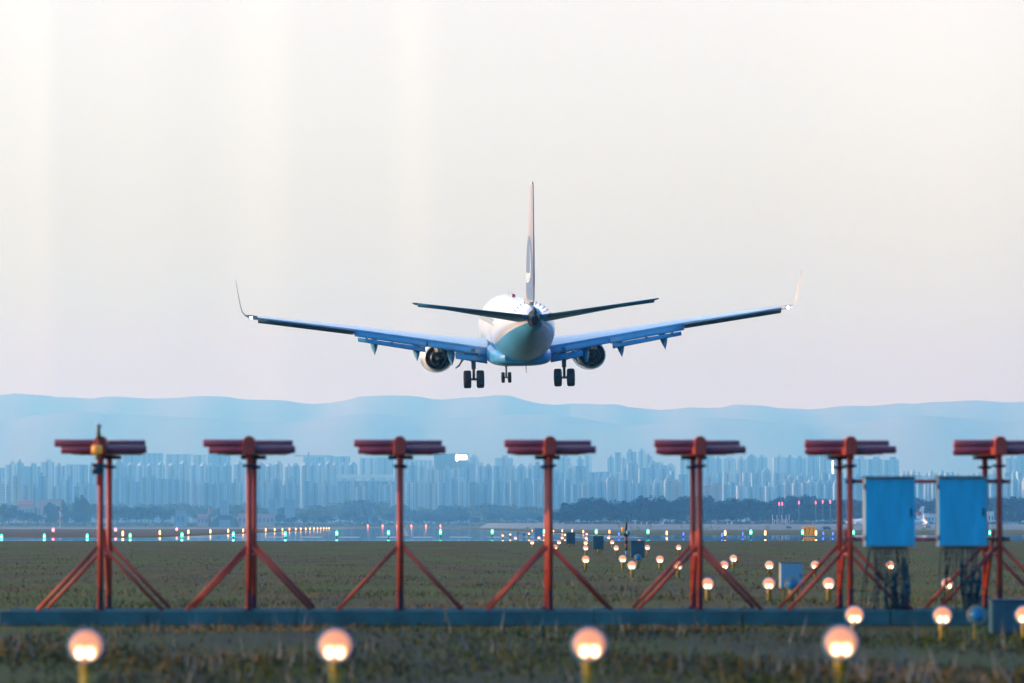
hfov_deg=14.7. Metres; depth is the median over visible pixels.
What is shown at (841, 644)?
approach lamp
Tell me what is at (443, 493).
building
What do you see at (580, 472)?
building
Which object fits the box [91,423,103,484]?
obstruction light
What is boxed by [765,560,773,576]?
approach lamp
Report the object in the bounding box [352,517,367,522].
leafy tree
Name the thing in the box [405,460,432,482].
building
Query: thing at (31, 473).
building
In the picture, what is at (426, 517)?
leafy tree
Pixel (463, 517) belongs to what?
leafy tree
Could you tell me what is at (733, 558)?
approach lamp
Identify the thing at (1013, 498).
leafy tree
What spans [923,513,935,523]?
terminal shed
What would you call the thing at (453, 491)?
building
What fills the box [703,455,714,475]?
building
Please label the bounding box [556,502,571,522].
leafy tree
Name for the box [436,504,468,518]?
leafy tree
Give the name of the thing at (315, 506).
leafy tree
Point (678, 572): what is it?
approach lamp
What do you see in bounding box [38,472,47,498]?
building
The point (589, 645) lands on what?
approach lamp
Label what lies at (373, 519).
leafy tree
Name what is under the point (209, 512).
chimney tower
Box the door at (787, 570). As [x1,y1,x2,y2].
[781,564,801,587]
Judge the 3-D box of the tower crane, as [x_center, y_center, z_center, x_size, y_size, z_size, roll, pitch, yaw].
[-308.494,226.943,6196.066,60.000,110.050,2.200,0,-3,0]
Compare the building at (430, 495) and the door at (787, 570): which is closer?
the door at (787, 570)
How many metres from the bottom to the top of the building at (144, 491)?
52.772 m
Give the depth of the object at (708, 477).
5231.29 m
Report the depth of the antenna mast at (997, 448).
53.74 m
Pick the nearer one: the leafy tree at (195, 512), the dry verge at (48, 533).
the dry verge at (48, 533)
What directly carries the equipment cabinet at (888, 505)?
attached to the mounting rail at (1003, 481)
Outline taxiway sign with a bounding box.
[803,526,814,536]
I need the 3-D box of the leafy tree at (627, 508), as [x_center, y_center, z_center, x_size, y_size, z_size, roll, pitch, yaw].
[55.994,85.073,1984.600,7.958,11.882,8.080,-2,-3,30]
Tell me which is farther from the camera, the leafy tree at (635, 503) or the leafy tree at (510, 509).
the leafy tree at (510, 509)
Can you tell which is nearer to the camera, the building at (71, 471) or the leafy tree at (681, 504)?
the leafy tree at (681, 504)
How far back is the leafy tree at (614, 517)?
1975.47 m
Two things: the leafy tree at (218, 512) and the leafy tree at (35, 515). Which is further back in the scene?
the leafy tree at (218, 512)
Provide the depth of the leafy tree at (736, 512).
1976.11 m
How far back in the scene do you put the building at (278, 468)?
5597.57 m
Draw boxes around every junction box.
[534,528,542,538]
[566,532,574,546]
[593,536,602,554]
[630,541,644,562]
[778,562,802,599]
[987,599,1023,633]
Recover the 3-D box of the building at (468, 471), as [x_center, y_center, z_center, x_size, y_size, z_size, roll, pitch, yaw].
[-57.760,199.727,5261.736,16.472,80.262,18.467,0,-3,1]
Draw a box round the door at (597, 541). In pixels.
[593,537,602,548]
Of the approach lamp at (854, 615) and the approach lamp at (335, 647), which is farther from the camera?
the approach lamp at (854, 615)
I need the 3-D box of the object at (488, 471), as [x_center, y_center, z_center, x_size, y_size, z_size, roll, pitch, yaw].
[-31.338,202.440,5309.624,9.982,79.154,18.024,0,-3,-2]
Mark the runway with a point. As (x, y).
(371, 534)
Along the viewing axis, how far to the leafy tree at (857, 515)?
1976.41 m
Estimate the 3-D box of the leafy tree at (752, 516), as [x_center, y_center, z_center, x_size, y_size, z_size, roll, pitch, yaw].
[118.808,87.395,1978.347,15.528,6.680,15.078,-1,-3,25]
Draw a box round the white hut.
[176,511,186,526]
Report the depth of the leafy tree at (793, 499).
2008.32 m
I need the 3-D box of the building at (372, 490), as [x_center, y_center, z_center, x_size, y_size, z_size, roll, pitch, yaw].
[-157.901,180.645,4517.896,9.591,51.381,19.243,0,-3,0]
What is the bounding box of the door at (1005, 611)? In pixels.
[993,602,1023,632]
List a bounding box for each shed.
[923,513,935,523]
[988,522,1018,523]
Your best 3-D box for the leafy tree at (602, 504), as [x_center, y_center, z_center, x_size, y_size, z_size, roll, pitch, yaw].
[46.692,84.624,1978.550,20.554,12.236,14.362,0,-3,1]
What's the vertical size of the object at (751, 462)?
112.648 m
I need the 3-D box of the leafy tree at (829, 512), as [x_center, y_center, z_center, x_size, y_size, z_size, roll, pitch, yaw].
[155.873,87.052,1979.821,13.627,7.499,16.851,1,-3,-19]
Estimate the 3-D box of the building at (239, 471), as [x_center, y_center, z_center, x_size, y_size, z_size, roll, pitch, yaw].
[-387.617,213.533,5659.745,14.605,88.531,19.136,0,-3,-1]
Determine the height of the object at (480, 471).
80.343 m
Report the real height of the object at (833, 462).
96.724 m
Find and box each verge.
[0,529,318,537]
[463,528,1023,534]
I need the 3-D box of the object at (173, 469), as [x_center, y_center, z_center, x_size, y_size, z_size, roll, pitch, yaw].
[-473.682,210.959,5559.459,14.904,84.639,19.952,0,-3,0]
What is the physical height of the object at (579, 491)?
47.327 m
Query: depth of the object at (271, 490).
4518.14 m
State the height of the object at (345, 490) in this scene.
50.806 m
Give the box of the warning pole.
[621,522,630,556]
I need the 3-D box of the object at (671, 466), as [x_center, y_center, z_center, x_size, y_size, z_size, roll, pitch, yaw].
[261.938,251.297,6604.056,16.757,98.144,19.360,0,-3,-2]
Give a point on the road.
(169, 528)
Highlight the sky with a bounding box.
[0,0,1023,409]
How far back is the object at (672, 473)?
5324.48 m
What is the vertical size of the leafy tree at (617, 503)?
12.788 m
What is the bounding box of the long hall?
[337,474,395,522]
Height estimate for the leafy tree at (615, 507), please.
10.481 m
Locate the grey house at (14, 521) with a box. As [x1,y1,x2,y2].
[0,503,15,523]
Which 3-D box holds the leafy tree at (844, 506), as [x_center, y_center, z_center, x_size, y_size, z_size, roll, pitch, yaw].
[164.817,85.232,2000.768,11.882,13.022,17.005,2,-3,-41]
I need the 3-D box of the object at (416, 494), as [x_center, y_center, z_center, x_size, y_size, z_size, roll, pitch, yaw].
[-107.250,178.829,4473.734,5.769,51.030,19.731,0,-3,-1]
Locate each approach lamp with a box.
[68,628,103,682]
[317,627,352,682]
[571,626,606,682]
[581,555,589,569]
[583,545,588,554]
[613,545,618,554]
[619,555,626,568]
[627,560,636,576]
[634,554,641,567]
[645,544,649,554]
[656,555,663,569]
[674,561,682,577]
[676,544,681,554]
[703,577,713,600]
[720,560,728,574]
[729,554,737,568]
[762,577,775,600]
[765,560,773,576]
[785,577,797,600]
[810,560,818,576]
[822,577,834,599]
[823,625,858,682]
[844,605,864,635]
[886,560,894,576]
[932,605,952,640]
[941,577,953,600]
[967,605,986,639]
[1014,605,1023,639]
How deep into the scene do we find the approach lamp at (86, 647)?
26.11 m
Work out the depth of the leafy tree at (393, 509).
3429.87 m
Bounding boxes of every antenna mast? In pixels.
[37,436,170,610]
[185,436,315,610]
[336,436,462,610]
[485,436,612,609]
[631,436,762,609]
[778,436,913,609]
[924,436,1023,607]
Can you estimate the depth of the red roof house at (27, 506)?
3297.23 m
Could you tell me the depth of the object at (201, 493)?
4502.94 m
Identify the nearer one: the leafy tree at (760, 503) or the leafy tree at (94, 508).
the leafy tree at (760, 503)
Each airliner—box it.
[236,182,801,387]
[845,506,924,523]
[919,512,929,523]
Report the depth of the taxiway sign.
390.49 m
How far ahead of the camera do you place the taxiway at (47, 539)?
302.92 m
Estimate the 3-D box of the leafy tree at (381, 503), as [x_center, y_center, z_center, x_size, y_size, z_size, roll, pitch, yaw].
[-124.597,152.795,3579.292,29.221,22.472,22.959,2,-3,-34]
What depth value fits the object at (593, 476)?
5269.02 m
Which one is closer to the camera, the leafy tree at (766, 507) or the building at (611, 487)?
the leafy tree at (766, 507)
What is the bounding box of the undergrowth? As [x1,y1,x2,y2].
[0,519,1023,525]
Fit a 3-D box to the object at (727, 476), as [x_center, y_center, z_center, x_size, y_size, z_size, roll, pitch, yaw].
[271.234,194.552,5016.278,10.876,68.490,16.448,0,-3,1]
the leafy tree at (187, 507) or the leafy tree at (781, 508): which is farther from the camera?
the leafy tree at (187, 507)
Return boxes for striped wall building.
[237,513,275,526]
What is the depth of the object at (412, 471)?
5323.27 m
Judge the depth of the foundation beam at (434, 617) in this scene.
53.44 m
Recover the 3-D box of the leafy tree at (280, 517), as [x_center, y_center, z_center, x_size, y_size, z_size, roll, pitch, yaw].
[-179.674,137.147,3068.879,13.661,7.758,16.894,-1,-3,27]
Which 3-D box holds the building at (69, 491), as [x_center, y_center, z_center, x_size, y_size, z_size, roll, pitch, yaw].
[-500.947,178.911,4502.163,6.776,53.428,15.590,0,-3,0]
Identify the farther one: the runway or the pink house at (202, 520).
the pink house at (202, 520)
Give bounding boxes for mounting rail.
[845,479,1009,483]
[845,537,1009,540]
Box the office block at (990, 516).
[988,511,993,523]
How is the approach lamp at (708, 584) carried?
on the ground at (765, 551)
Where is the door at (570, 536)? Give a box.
[567,533,574,543]
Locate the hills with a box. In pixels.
[0,393,1023,425]
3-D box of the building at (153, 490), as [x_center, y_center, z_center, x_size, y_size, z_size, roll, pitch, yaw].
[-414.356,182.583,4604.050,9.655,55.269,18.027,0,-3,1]
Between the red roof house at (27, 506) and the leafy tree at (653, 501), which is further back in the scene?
the red roof house at (27, 506)
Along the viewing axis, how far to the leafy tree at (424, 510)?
3598.64 m
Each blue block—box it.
[220,501,228,515]
[269,499,276,522]
[285,500,294,522]
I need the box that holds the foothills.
[0,412,1023,521]
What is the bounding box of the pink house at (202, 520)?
[197,514,208,526]
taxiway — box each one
[0,538,136,540]
[606,535,1023,540]
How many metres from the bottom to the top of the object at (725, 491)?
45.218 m
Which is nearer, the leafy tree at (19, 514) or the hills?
the leafy tree at (19, 514)
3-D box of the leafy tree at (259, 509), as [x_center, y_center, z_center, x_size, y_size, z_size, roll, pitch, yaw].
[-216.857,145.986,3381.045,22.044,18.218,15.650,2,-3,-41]
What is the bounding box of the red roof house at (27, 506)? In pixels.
[17,500,34,522]
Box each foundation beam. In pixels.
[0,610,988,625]
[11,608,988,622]
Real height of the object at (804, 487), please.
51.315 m
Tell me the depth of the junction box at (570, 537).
216.74 m
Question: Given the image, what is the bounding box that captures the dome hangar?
[211,515,238,526]
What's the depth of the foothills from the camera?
10428.64 m
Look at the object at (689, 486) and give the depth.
5193.38 m
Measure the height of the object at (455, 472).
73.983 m
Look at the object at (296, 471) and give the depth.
5579.87 m
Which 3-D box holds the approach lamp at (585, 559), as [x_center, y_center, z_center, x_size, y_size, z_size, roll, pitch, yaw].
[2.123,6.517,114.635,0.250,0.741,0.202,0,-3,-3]
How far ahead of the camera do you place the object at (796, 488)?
4532.48 m
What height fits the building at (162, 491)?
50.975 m
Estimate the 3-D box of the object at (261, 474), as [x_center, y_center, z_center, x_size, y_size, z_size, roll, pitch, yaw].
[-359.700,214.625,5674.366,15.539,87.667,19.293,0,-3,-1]
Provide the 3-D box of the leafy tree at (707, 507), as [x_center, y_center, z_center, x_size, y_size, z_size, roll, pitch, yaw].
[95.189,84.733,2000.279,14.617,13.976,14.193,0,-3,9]
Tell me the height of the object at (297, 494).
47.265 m
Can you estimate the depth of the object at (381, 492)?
4451.29 m
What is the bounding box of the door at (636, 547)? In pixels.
[631,542,643,557]
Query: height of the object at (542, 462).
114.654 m
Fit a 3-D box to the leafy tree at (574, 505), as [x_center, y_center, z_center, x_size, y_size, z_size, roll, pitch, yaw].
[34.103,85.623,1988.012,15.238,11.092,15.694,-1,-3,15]
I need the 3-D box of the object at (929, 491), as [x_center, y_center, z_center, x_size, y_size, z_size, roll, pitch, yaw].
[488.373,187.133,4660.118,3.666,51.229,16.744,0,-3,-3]
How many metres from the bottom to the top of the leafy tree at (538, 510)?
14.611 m
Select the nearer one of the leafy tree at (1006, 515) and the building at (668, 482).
the leafy tree at (1006, 515)
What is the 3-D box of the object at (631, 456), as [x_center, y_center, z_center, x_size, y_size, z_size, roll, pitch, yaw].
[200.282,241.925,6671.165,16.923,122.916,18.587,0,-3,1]
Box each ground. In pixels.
[0,522,1023,629]
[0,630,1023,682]
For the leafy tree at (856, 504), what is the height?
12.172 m
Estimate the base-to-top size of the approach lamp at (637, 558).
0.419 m
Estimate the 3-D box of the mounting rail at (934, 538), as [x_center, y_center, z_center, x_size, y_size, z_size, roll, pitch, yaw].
[5.614,2.668,53.759,2.224,0.060,0.142,0,-3,-1]
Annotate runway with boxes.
[112,528,709,540]
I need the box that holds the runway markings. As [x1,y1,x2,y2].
[164,528,644,537]
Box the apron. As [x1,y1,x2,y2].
[479,523,1023,529]
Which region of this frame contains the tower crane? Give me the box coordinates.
[294,452,332,464]
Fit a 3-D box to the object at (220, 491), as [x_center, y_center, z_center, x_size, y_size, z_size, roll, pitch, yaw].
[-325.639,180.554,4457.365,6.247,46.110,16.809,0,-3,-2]
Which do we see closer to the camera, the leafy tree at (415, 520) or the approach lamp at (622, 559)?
the approach lamp at (622, 559)
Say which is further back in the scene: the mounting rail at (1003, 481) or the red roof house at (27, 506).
the red roof house at (27, 506)
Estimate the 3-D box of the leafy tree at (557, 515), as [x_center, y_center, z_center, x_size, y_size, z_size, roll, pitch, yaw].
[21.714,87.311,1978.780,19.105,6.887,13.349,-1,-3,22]
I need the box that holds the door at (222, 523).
[219,520,230,526]
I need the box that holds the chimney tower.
[207,507,210,525]
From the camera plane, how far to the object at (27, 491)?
4460.72 m
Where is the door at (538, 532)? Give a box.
[535,529,542,537]
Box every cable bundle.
[861,548,909,610]
[939,547,981,609]
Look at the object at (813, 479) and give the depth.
5158.09 m
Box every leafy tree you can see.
[0,504,10,522]
[3,504,26,523]
[15,510,31,521]
[29,513,46,521]
[43,502,54,522]
[49,504,60,522]
[60,500,71,522]
[66,503,78,522]
[70,497,80,522]
[77,495,86,522]
[83,500,91,522]
[90,503,104,520]
[104,505,115,518]
[112,502,130,522]
[112,507,128,522]
[119,506,141,522]
[124,508,151,522]
[134,503,159,522]
[141,507,162,521]
[154,509,175,522]
[156,502,181,522]
[179,502,193,522]
[188,504,206,518]
[200,505,215,516]
[214,507,236,516]
[229,503,242,517]
[238,503,245,512]
[245,504,268,512]
[266,508,284,515]
[275,514,285,521]
[281,517,296,522]
[295,504,322,522]
[295,508,319,523]
[300,515,314,523]
[309,505,337,522]
[313,515,337,522]
[325,503,344,521]
[337,499,361,521]
[338,511,357,520]
[352,499,380,522]
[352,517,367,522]
[363,517,382,522]
[365,499,389,515]
[372,506,394,523]
[381,512,396,522]
[385,504,406,522]
[388,506,410,522]
[404,510,432,523]
[405,517,421,522]
[418,506,431,522]
[419,513,436,521]
[428,507,452,519]
[430,515,449,521]
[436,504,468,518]
[441,516,456,521]
[454,512,469,521]
[463,503,493,515]
[466,503,505,520]
[469,517,487,522]
[474,504,509,517]
[482,512,509,520]
[502,516,515,520]
[504,503,518,514]
[506,506,531,519]
[514,516,527,520]
[523,506,543,516]
[524,512,543,519]
[536,510,570,523]
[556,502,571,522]
[560,507,590,521]
[562,504,580,521]
[567,503,586,521]
[568,512,596,521]
[576,497,593,521]
[576,497,606,520]
[583,508,610,521]
[589,500,624,521]
[598,513,624,521]
[607,499,619,521]
[608,503,635,521]
[616,510,637,520]
[619,501,629,521]
[626,497,649,514]
[636,495,655,521]
[640,513,663,521]
[646,495,665,521]
[650,498,673,520]
[656,508,676,521]
[657,501,679,521]
[671,508,689,519]
[676,497,689,516]
[681,513,704,521]
[683,495,713,512]
[703,498,714,516]
[703,500,732,521]
[703,513,721,521]
[713,508,733,521]
[723,497,743,520]
[727,508,745,521]
[734,511,765,520]
[736,498,760,521]
[755,501,768,521]
[756,510,775,520]
[761,499,786,512]
[768,499,791,512]
[769,511,789,520]
[776,496,797,515]
[778,511,801,519]
[785,494,816,521]
[785,496,803,521]
[787,512,812,520]
[795,497,821,520]
[801,498,831,520]
[803,510,835,520]
[816,509,836,519]
[820,500,836,521]
[827,499,853,521]
[832,509,853,518]
[843,512,862,519]
[853,500,862,512]
[915,498,935,511]
[915,500,920,513]
[931,497,935,508]
[988,496,1011,512]
[988,503,995,509]
[991,496,1023,520]
[994,513,1018,521]
[1008,496,1022,521]
[1008,498,1023,521]
[1008,511,1023,520]
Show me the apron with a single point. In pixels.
(686, 526)
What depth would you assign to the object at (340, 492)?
4454.64 m
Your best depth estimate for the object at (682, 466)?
6618.47 m
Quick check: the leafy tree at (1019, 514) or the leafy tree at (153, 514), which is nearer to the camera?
the leafy tree at (1019, 514)
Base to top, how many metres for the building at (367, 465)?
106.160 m
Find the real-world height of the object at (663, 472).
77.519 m
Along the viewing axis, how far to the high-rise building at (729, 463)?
6644.10 m
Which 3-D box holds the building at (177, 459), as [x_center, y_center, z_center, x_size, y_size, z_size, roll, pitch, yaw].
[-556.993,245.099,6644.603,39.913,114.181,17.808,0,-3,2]
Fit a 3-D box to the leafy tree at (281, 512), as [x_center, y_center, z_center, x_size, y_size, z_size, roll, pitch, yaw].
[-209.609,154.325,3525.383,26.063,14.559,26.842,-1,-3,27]
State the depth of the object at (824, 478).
5115.96 m
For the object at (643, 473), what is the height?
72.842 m
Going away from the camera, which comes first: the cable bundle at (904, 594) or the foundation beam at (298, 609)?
the cable bundle at (904, 594)
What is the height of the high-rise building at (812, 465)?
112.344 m
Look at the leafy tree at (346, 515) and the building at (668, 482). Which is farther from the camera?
the building at (668, 482)
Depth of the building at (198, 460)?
6550.74 m
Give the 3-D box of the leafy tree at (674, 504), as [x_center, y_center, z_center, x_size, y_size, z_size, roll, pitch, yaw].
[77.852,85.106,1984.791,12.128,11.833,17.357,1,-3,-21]
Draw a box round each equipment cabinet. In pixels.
[861,476,915,548]
[934,476,987,547]
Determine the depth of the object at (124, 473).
5467.24 m
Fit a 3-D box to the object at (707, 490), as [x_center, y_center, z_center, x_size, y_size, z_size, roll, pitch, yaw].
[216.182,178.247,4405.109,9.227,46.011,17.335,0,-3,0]
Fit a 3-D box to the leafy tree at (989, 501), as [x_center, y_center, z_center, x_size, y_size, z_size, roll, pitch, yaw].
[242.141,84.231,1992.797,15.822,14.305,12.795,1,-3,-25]
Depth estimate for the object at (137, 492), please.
4566.81 m
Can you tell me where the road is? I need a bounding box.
[0,528,345,528]
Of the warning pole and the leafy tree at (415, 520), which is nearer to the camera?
the warning pole
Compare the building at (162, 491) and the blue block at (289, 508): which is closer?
the blue block at (289, 508)
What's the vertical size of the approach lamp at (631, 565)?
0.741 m
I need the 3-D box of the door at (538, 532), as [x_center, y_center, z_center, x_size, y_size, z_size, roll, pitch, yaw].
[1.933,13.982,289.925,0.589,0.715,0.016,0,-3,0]
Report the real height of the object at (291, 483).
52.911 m
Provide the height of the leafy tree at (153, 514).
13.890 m
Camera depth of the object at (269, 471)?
5605.85 m

